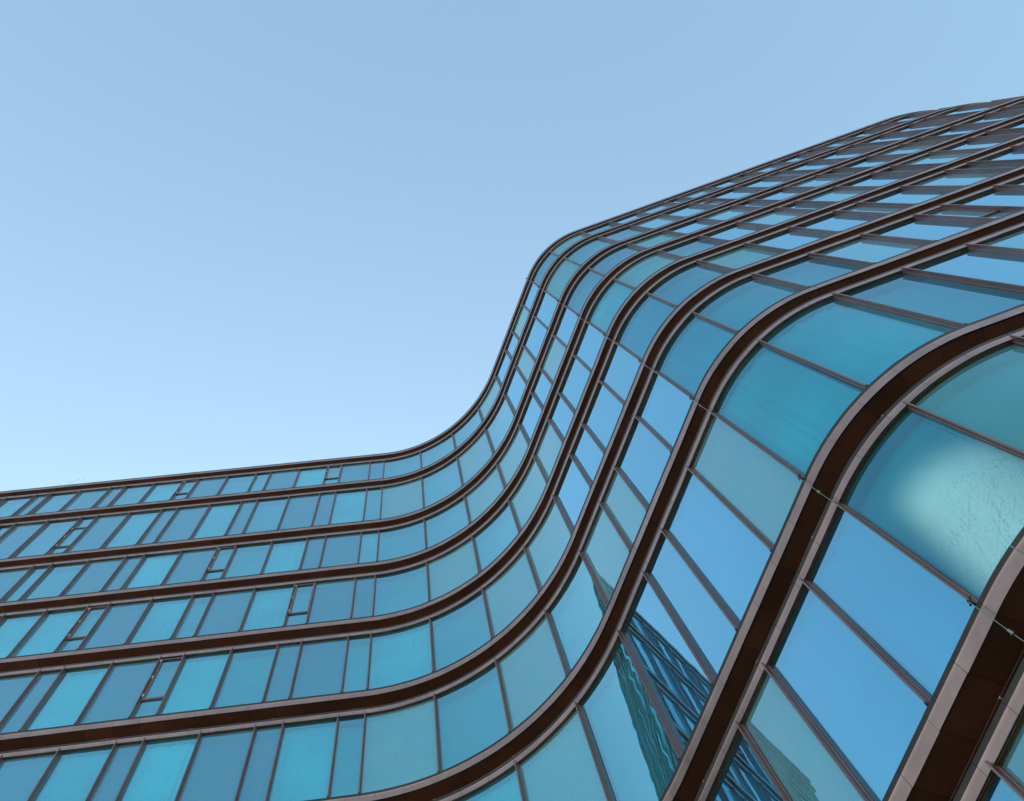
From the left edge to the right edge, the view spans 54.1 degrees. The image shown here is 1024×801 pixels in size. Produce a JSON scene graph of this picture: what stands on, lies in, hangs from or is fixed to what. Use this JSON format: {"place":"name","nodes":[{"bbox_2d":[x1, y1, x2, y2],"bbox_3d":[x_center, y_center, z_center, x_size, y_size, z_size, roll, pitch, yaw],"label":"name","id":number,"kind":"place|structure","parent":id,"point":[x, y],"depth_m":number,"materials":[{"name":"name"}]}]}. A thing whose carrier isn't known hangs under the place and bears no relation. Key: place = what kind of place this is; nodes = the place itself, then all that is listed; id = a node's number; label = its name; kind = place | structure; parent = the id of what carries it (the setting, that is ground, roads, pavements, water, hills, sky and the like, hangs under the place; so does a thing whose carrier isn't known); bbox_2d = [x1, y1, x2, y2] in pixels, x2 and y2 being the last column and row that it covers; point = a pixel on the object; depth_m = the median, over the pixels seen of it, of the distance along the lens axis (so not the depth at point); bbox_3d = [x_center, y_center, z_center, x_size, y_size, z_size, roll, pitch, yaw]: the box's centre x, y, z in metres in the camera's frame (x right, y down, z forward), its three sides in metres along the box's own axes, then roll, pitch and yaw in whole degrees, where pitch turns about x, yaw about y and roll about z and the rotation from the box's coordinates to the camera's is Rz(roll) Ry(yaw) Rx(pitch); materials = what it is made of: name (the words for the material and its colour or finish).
{"place":"outdoors","nodes":[
{"label":"outdoors","id":0,"kind":"place"},
{"bbox_2d":[0,96,1023,800],"bbox_3d":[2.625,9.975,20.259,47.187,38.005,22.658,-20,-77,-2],"label":"office building","id":1,"kind":"structure","parent":0,"point":[710,492],"depth_m":16.99,"materials":[{"name":"blue glass"}]},
{"bbox_2d":[0,0,1023,490],"label":"sky","id":2,"kind":"structure","parent":0,"point":[234,233],"materials":[{"name":"blue"}]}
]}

